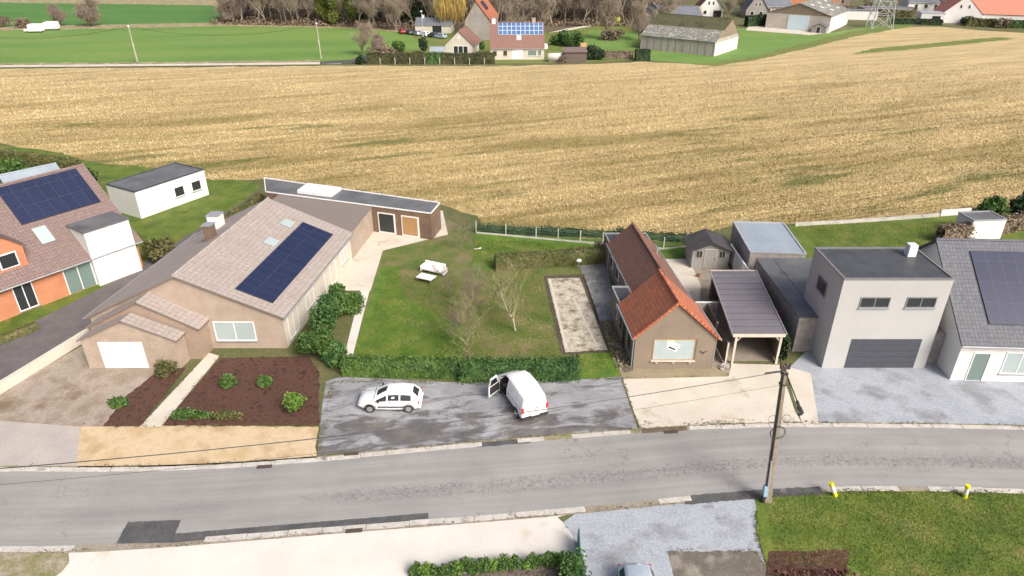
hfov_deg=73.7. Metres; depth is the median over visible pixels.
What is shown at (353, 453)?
drain grate
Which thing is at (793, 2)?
village house
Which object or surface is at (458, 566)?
edging bush
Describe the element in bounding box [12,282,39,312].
window
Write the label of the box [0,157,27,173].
bush
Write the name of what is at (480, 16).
house
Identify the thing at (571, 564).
hedge
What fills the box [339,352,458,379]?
hedge
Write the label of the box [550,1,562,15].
bare tree
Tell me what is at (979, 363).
door
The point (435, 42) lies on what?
garden lawn
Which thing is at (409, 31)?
parked car
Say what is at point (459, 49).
window
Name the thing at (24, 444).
pavement
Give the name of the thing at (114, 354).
garage door
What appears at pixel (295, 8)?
bare tree
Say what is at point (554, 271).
lawn
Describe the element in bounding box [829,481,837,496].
marker post
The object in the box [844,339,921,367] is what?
garage door
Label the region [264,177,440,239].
flat roofed wing
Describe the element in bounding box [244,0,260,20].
bare tree
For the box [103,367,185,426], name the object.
flower bed
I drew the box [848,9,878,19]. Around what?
flat roofed shed
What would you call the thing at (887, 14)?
lattice pylon
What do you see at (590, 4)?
bare tree
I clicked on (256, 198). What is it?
hedge
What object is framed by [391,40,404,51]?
bush
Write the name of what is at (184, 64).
lane
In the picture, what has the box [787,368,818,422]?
driveway
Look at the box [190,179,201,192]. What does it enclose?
window
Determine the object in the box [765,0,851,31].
barn
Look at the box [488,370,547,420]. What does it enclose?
panel van
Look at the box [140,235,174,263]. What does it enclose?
bush
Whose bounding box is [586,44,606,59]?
bush
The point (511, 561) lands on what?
edging bush
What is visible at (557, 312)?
slab line
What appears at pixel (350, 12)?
ivy clad tree
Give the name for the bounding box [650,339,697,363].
window
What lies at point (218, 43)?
green field
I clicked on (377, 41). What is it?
bare tree
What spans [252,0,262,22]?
bare tree
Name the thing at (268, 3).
bare tree
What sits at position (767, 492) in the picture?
utility pole
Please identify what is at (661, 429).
road patch
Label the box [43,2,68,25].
bare tree
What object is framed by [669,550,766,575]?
gravel bay
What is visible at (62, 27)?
grass verge
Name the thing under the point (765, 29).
yard
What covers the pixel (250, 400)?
flower bed
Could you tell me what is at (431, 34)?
parked car
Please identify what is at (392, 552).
pavement
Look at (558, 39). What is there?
bush
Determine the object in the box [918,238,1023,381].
white house
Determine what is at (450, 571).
edging bush
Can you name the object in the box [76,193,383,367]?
long beige house
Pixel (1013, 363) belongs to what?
window
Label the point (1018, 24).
hedge
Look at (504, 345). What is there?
lawn
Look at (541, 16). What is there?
bare tree
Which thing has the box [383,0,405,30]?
bare tree
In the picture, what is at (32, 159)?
hedge
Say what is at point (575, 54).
brown shed
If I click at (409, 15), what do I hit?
bare tree
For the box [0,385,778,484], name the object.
overhead cable
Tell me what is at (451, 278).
bare shrub
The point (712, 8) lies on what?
village house
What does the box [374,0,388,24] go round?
bare tree
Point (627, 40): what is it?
garden lawn
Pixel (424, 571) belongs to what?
edging bush
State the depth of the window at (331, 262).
61.08 m
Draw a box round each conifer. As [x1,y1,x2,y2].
[356,3,375,21]
[399,1,415,21]
[406,0,430,21]
[425,0,434,16]
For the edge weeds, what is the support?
on the ground at (344, 322)
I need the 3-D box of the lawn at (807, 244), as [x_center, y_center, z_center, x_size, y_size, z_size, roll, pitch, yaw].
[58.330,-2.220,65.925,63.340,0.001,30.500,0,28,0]
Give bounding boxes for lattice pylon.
[865,0,896,28]
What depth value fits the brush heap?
161.47 m
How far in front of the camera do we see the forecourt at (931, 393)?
47.54 m
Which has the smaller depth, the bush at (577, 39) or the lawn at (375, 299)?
the lawn at (375, 299)
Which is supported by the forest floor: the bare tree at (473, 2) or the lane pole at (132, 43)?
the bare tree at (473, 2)
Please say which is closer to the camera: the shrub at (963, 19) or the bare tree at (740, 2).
the shrub at (963, 19)
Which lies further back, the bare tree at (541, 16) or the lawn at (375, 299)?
the bare tree at (541, 16)
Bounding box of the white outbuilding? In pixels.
[105,162,208,218]
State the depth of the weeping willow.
205.41 m
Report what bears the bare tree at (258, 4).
on the forest floor
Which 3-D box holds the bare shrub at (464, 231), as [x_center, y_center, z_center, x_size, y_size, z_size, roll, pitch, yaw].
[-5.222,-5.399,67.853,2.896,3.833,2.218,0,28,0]
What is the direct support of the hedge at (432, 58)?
on the garden lawn at (435, 42)
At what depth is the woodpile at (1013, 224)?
70.70 m
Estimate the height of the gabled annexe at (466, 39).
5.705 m
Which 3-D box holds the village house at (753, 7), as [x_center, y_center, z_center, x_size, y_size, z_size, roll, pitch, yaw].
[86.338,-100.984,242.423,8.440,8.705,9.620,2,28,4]
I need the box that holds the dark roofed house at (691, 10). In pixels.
[638,2,702,31]
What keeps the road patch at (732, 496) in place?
on the road
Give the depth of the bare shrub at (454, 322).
52.78 m
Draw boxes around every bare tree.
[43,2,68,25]
[68,0,102,26]
[213,0,244,21]
[232,0,250,19]
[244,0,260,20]
[245,0,267,22]
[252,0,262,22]
[261,0,271,19]
[270,0,285,22]
[277,0,298,23]
[292,0,304,22]
[299,0,315,24]
[336,0,343,13]
[349,0,382,29]
[349,20,373,54]
[355,0,364,26]
[369,31,386,48]
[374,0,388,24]
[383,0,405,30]
[398,0,417,24]
[419,0,436,16]
[445,278,494,357]
[456,260,488,311]
[468,0,474,8]
[477,257,530,330]
[490,0,503,16]
[498,0,532,21]
[521,0,530,20]
[528,0,559,23]
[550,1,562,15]
[557,0,571,21]
[560,0,570,18]
[567,0,580,18]
[579,0,598,24]
[592,0,603,25]
[593,0,621,30]
[612,0,625,25]
[618,0,630,15]
[627,0,648,13]
[629,0,651,40]
[647,0,679,22]
[724,0,736,17]
[735,0,745,6]
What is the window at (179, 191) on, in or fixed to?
in the white outbuilding
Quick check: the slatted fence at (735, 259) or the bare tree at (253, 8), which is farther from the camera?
the bare tree at (253, 8)
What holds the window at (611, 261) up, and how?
in the brick house at (660, 319)
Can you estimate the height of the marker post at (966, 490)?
0.948 m
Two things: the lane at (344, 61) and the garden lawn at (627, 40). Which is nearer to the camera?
the lane at (344, 61)
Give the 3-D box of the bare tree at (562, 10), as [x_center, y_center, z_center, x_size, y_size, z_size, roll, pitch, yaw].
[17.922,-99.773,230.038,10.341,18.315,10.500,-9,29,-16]
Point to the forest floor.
(551, 28)
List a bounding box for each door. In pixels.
[62,261,96,294]
[97,342,148,367]
[377,212,395,234]
[401,215,419,237]
[432,26,441,32]
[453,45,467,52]
[512,49,522,58]
[570,54,574,62]
[621,321,625,348]
[703,250,716,267]
[713,10,721,16]
[787,15,809,30]
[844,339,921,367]
[964,353,991,380]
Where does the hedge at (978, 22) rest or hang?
on the ground at (344, 322)
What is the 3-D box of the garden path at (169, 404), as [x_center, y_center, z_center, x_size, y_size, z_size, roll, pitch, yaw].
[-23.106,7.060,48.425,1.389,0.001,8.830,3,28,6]
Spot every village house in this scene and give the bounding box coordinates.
[694,0,723,16]
[740,0,768,17]
[764,0,791,10]
[791,0,836,4]
[837,0,849,5]
[898,0,944,10]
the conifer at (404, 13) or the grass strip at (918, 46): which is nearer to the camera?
the grass strip at (918, 46)
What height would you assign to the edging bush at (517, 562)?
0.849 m
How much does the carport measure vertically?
2.760 m
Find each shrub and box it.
[0,14,12,26]
[13,17,29,27]
[106,395,130,409]
[153,359,177,378]
[168,407,211,420]
[211,409,243,420]
[217,373,240,388]
[255,374,274,387]
[282,391,306,412]
[293,327,338,354]
[307,291,340,335]
[319,340,347,368]
[322,282,365,315]
[429,265,458,297]
[434,297,467,340]
[446,213,470,250]
[457,282,482,323]
[960,16,974,23]
[994,18,1013,27]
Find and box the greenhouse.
[0,162,59,183]
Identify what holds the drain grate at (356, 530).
on the kerb at (369, 526)
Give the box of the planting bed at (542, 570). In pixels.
[456,565,561,575]
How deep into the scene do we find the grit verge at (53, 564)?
35.04 m
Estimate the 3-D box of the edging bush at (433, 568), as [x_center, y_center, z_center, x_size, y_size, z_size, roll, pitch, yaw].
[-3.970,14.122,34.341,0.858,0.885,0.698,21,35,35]
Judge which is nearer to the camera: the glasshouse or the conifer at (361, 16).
the glasshouse
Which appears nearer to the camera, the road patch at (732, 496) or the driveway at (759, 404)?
the road patch at (732, 496)
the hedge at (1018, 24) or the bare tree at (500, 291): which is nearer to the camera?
the bare tree at (500, 291)
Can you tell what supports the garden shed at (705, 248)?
on the courtyard at (753, 349)
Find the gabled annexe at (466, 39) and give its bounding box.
[443,26,481,52]
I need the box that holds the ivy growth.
[477,222,715,242]
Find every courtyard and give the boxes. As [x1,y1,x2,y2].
[664,259,700,301]
[693,265,774,372]
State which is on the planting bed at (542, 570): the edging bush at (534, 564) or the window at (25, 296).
the edging bush at (534, 564)
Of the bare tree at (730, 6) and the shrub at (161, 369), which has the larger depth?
the bare tree at (730, 6)
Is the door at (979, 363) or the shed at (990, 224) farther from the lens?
the shed at (990, 224)
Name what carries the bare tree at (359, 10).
on the forest floor
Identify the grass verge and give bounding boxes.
[0,0,222,10]
[0,22,397,31]
[0,60,319,64]
[697,25,913,65]
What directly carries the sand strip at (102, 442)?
on the ground at (344, 322)
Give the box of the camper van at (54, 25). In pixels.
[42,21,59,29]
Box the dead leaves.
[774,568,856,575]
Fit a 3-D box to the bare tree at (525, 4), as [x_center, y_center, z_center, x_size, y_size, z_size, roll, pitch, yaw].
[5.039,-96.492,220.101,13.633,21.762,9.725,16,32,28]
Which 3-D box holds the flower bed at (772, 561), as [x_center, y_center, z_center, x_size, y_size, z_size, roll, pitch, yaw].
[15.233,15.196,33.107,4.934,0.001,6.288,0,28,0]
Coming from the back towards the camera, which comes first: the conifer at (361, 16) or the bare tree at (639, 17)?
the conifer at (361, 16)
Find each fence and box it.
[475,221,685,249]
[577,525,582,575]
[695,301,729,363]
[728,244,748,269]
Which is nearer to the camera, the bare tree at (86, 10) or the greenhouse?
the greenhouse
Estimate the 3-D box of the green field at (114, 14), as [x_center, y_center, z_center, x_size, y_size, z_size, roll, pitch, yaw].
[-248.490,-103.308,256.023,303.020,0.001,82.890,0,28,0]
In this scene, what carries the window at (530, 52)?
in the solar roof cottage
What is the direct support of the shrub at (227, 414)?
on the flower bed at (250, 400)
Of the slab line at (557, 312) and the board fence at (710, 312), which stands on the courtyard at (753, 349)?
the board fence at (710, 312)
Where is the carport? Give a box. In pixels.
[708,270,786,363]
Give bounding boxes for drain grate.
[256,464,272,468]
[344,452,358,455]
[345,528,362,532]
[664,430,677,433]
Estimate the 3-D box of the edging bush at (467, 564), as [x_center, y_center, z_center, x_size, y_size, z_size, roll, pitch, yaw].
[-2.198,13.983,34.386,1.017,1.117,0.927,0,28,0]
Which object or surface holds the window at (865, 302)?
in the modern house at (860, 307)
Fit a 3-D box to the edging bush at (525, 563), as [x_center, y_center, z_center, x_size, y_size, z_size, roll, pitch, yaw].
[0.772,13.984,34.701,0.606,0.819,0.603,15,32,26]
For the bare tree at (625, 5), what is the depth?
225.75 m
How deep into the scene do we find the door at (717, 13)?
242.13 m
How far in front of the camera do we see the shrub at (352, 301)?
57.41 m
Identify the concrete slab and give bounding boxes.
[547,278,606,351]
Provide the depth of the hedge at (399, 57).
160.45 m
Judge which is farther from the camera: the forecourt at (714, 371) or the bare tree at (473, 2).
the bare tree at (473, 2)
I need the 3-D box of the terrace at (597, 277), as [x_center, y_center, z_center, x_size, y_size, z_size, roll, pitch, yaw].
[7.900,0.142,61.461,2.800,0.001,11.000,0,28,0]
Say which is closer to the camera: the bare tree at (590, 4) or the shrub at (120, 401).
the shrub at (120, 401)
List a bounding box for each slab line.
[548,279,567,349]
[573,298,597,345]
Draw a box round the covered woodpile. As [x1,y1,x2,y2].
[547,53,563,61]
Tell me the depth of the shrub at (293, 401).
45.41 m
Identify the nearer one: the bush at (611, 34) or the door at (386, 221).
the door at (386, 221)
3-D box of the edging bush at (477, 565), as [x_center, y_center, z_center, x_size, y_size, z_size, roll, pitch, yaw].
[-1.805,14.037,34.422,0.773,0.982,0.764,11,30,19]
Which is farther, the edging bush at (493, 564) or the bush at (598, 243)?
the bush at (598, 243)
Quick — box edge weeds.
[20,274,1023,568]
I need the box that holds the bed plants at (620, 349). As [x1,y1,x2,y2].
[602,320,630,368]
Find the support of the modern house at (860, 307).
on the ground at (344, 322)
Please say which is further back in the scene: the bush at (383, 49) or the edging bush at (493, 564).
the bush at (383, 49)
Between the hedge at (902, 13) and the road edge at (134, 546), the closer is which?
the road edge at (134, 546)
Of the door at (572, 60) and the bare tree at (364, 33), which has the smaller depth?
the door at (572, 60)
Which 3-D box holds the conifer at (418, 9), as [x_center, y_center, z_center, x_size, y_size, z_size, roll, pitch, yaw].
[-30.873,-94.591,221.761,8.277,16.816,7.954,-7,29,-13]
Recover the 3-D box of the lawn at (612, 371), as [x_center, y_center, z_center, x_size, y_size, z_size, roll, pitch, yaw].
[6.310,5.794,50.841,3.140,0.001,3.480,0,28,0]
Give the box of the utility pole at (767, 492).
[761,357,803,502]
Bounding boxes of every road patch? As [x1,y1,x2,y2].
[116,513,428,543]
[478,439,530,446]
[641,426,687,432]
[685,486,824,504]
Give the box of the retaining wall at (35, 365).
[0,328,89,393]
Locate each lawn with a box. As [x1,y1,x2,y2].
[0,146,260,335]
[353,217,471,381]
[355,267,464,362]
[402,25,640,63]
[462,268,620,374]
[472,233,685,270]
[483,317,558,357]
[578,353,619,378]
[583,30,639,49]
[755,491,1023,575]
[789,213,1023,257]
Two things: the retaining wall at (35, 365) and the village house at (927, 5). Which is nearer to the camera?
the retaining wall at (35, 365)
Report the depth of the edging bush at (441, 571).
34.10 m
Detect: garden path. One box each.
[140,353,218,426]
[345,290,369,356]
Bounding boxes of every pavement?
[0,421,79,465]
[57,515,574,575]
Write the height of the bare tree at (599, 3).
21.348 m
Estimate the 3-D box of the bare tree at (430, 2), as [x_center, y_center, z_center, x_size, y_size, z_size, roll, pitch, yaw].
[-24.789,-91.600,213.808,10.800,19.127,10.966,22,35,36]
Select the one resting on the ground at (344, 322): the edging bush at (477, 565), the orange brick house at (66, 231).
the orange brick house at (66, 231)
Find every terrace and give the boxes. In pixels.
[337,211,447,290]
[580,263,611,320]
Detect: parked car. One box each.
[358,382,423,412]
[398,28,405,33]
[405,29,413,34]
[412,30,420,35]
[419,31,429,36]
[426,32,437,37]
[434,33,446,38]
[617,563,654,575]
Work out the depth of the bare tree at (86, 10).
217.77 m
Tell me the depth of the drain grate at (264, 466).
41.31 m
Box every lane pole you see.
[127,25,137,61]
[315,23,321,58]
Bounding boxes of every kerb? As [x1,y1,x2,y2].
[0,423,1023,471]
[0,486,1023,551]
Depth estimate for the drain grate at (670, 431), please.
44.16 m
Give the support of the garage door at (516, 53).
in the solar roof cottage
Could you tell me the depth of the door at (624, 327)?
52.61 m
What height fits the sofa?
0.850 m
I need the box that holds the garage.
[414,14,454,32]
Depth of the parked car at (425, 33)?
199.93 m
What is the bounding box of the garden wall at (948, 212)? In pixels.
[794,208,971,225]
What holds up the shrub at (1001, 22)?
on the ground at (344, 322)
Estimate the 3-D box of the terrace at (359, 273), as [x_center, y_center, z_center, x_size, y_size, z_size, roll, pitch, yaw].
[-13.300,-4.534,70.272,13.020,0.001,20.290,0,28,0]
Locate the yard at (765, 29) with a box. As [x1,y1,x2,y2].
[746,26,828,34]
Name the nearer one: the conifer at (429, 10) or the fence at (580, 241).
the fence at (580, 241)
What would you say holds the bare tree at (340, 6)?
on the forest floor
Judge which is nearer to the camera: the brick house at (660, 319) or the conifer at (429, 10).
the brick house at (660, 319)
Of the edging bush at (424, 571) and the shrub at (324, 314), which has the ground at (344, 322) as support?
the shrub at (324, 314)
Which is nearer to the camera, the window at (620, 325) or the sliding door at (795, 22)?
the window at (620, 325)
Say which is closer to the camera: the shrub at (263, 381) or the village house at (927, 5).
the shrub at (263, 381)
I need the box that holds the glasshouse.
[429,47,445,53]
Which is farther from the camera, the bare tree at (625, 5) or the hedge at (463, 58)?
the bare tree at (625, 5)
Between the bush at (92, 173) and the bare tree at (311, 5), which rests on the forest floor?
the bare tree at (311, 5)
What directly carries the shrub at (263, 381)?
on the flower bed at (250, 400)
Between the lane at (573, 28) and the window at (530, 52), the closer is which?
the window at (530, 52)
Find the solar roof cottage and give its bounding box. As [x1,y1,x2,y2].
[490,17,547,59]
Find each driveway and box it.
[0,197,251,379]
[0,346,154,425]
[317,376,636,455]
[563,499,764,575]
[623,364,800,427]
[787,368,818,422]
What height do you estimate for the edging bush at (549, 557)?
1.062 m
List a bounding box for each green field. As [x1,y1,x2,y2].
[0,3,222,26]
[0,26,419,62]
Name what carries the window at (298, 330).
in the long beige house at (266, 272)
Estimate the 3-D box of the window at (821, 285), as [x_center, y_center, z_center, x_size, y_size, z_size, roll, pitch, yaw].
[22.905,-0.165,50.538,0.150,1.160,1.700,0,28,0]
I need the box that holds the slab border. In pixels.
[544,275,609,354]
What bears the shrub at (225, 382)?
on the flower bed at (250, 400)
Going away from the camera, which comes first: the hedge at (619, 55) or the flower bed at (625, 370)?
the flower bed at (625, 370)
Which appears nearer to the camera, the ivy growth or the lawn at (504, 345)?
the lawn at (504, 345)
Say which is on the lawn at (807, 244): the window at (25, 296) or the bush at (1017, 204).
the bush at (1017, 204)
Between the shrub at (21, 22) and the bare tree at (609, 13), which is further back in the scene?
the shrub at (21, 22)
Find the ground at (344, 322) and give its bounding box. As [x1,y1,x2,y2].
[0,0,1023,566]
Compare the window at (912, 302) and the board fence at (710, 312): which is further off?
the board fence at (710, 312)
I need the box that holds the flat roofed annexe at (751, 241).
[730,221,806,269]
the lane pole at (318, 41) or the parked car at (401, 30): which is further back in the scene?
the parked car at (401, 30)
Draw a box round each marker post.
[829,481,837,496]
[962,484,970,498]
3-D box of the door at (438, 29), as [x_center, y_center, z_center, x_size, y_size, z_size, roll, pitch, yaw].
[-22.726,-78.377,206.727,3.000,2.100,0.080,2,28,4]
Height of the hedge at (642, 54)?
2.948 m
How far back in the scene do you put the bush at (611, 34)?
193.31 m
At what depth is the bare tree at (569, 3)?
222.53 m
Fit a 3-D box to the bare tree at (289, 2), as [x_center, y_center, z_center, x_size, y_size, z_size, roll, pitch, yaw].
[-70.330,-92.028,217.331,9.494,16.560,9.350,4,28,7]
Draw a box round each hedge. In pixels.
[0,149,80,168]
[0,321,40,344]
[162,193,264,256]
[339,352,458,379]
[366,52,427,63]
[427,52,441,63]
[440,52,494,63]
[456,352,581,384]
[493,244,605,270]
[555,546,591,575]
[603,50,633,58]
[634,48,650,60]
[744,14,766,26]
[779,334,791,359]
[843,5,917,13]
[853,8,913,17]
[891,17,943,24]
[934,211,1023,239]
[964,17,995,26]
[1005,19,1023,28]
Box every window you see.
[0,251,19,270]
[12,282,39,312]
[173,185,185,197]
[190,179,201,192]
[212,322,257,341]
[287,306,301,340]
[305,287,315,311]
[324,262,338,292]
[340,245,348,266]
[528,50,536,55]
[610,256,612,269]
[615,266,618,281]
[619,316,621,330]
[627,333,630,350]
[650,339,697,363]
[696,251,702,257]
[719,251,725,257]
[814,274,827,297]
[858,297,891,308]
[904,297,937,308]
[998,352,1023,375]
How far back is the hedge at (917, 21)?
224.67 m
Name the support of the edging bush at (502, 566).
on the planting bed at (542, 570)
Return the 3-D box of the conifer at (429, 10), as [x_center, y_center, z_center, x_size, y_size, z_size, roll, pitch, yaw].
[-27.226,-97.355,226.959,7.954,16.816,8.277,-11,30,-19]
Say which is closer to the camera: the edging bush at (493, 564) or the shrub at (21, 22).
the edging bush at (493, 564)
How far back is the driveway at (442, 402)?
45.60 m
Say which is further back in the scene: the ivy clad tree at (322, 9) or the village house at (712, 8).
the village house at (712, 8)
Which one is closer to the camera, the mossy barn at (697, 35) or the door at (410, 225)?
the door at (410, 225)
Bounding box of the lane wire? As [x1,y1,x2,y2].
[132,24,314,34]
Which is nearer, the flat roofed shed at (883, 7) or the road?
the road
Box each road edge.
[0,422,1022,471]
[0,486,1014,553]
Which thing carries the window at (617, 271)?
in the brick house at (660, 319)
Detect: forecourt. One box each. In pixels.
[619,365,727,378]
[791,352,1023,424]
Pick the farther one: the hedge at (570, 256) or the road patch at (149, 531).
the hedge at (570, 256)
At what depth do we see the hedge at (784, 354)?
51.27 m
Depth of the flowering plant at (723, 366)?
50.36 m
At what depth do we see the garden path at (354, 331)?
55.67 m
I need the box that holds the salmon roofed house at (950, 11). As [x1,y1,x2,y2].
[916,0,1023,23]
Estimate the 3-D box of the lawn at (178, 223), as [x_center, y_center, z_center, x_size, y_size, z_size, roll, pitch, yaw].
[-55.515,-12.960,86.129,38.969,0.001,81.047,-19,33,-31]
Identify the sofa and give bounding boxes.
[420,260,446,274]
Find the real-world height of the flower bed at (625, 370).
0.001 m
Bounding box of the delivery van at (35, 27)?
[23,23,44,32]
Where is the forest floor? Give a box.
[223,0,688,30]
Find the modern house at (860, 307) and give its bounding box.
[755,242,954,367]
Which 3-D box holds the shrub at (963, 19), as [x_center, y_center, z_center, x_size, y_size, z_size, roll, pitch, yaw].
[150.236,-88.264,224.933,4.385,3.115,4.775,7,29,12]
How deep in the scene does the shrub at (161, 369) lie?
49.15 m
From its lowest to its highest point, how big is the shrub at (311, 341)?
2.217 m
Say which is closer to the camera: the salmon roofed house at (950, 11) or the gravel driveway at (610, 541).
the gravel driveway at (610, 541)
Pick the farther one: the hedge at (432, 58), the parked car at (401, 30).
the parked car at (401, 30)
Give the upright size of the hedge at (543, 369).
1.901 m
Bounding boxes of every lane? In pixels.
[0,62,340,66]
[320,56,366,63]
[550,25,591,32]
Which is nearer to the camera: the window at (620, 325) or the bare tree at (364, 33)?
the window at (620, 325)
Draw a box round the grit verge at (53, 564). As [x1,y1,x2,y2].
[0,553,68,575]
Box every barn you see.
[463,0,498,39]
[640,13,738,55]
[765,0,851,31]
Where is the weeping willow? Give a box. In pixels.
[432,0,467,23]
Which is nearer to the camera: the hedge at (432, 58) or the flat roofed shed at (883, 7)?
the hedge at (432, 58)
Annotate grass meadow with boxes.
[650,25,910,63]
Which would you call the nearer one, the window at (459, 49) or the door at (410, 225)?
the door at (410, 225)
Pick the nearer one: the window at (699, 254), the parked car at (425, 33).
the window at (699, 254)
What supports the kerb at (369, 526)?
on the ground at (344, 322)
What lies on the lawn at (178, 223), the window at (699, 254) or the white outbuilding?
the white outbuilding
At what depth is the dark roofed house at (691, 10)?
208.65 m
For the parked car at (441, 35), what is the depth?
196.57 m
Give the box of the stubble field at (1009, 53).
[0,27,1023,238]
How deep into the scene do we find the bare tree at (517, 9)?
188.64 m
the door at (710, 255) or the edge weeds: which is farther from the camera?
the door at (710, 255)
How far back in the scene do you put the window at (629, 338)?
50.97 m
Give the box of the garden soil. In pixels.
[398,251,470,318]
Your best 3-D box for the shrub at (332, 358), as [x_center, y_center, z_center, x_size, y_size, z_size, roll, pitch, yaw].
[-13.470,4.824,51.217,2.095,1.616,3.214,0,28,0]
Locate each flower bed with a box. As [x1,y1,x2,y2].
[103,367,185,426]
[163,356,319,425]
[599,320,633,372]
[766,549,849,575]
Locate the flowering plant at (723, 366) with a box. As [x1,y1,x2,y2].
[719,363,728,369]
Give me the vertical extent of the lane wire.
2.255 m
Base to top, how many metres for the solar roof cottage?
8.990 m
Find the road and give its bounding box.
[0,427,1023,545]
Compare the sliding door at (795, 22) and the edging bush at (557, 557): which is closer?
the edging bush at (557, 557)
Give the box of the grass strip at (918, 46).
[854,37,1012,53]
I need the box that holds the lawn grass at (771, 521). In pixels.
[358,222,1023,575]
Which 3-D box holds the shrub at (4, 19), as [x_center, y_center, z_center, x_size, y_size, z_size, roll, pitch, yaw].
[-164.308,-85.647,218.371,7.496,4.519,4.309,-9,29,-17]
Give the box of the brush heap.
[558,56,567,63]
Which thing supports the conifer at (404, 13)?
on the forest floor
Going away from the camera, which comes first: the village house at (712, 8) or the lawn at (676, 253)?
the lawn at (676, 253)
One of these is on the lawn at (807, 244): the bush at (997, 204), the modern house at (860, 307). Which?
the bush at (997, 204)
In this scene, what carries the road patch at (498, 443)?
on the road
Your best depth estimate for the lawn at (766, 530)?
37.00 m
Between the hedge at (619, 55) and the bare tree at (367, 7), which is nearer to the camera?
the hedge at (619, 55)
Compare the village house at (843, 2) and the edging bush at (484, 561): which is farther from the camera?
the village house at (843, 2)
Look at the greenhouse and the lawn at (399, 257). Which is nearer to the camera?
the lawn at (399, 257)
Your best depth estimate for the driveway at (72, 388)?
47.93 m
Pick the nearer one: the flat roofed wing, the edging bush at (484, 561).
the edging bush at (484, 561)
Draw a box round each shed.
[562,47,587,62]
[683,229,734,267]
[811,22,829,33]
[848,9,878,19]
[859,6,912,10]
[956,210,1007,238]
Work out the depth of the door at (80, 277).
60.85 m
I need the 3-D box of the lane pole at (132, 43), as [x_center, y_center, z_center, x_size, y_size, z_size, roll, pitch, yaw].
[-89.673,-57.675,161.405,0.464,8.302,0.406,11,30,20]
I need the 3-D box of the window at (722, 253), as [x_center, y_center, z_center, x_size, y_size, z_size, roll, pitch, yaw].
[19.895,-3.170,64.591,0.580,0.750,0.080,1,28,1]
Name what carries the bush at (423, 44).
on the garden lawn at (435, 42)
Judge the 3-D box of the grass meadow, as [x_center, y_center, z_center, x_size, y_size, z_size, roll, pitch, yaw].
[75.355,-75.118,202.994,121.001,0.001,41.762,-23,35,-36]
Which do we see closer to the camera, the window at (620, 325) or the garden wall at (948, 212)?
the window at (620, 325)
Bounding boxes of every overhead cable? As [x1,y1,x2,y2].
[0,371,781,468]
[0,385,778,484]
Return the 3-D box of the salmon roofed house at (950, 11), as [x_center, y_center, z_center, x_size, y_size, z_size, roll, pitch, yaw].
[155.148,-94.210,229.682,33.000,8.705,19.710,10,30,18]
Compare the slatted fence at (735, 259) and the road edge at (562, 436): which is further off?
the slatted fence at (735, 259)
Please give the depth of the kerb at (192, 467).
42.77 m
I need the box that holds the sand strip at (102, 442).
[76,425,318,466]
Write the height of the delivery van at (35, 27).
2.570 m
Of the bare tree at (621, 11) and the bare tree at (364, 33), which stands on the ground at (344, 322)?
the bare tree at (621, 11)
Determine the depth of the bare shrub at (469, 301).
54.92 m
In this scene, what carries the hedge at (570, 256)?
on the lawn at (676, 253)
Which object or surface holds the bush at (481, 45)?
on the garden lawn at (435, 42)
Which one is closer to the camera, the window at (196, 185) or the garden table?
the garden table
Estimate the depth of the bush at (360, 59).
160.19 m
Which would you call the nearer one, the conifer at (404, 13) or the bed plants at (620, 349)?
the bed plants at (620, 349)
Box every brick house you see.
[0,163,142,321]
[604,222,721,368]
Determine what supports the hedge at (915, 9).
on the ground at (344, 322)
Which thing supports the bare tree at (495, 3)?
on the forest floor
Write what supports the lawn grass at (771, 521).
on the lawn at (766, 530)
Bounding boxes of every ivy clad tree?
[314,0,329,23]
[326,0,339,24]
[342,0,356,25]
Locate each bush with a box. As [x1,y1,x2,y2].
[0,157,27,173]
[74,164,98,180]
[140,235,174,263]
[354,54,364,64]
[366,45,398,53]
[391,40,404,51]
[407,559,420,575]
[417,561,431,575]
[418,36,427,51]
[427,563,438,575]
[435,563,447,575]
[444,561,456,575]
[451,560,465,575]
[458,555,477,573]
[468,561,483,575]
[477,554,489,574]
[479,41,484,49]
[488,556,500,571]
[497,553,509,572]
[503,557,513,569]
[511,553,522,569]
[520,556,530,569]
[527,551,541,568]
[537,554,546,565]
[542,550,557,569]
[549,29,568,45]
[553,552,561,565]
[562,30,584,46]
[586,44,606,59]
[594,240,603,246]
[599,29,624,40]
[614,226,623,232]
[977,195,1011,214]
[1007,191,1023,214]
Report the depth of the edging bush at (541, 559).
34.62 m
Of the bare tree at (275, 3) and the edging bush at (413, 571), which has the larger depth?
the bare tree at (275, 3)
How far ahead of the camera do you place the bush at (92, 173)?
83.97 m
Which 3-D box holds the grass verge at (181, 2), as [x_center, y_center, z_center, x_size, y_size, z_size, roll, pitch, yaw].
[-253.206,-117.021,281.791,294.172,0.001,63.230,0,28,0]
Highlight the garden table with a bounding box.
[416,273,435,283]
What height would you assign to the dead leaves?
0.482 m
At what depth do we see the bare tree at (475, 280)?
56.33 m

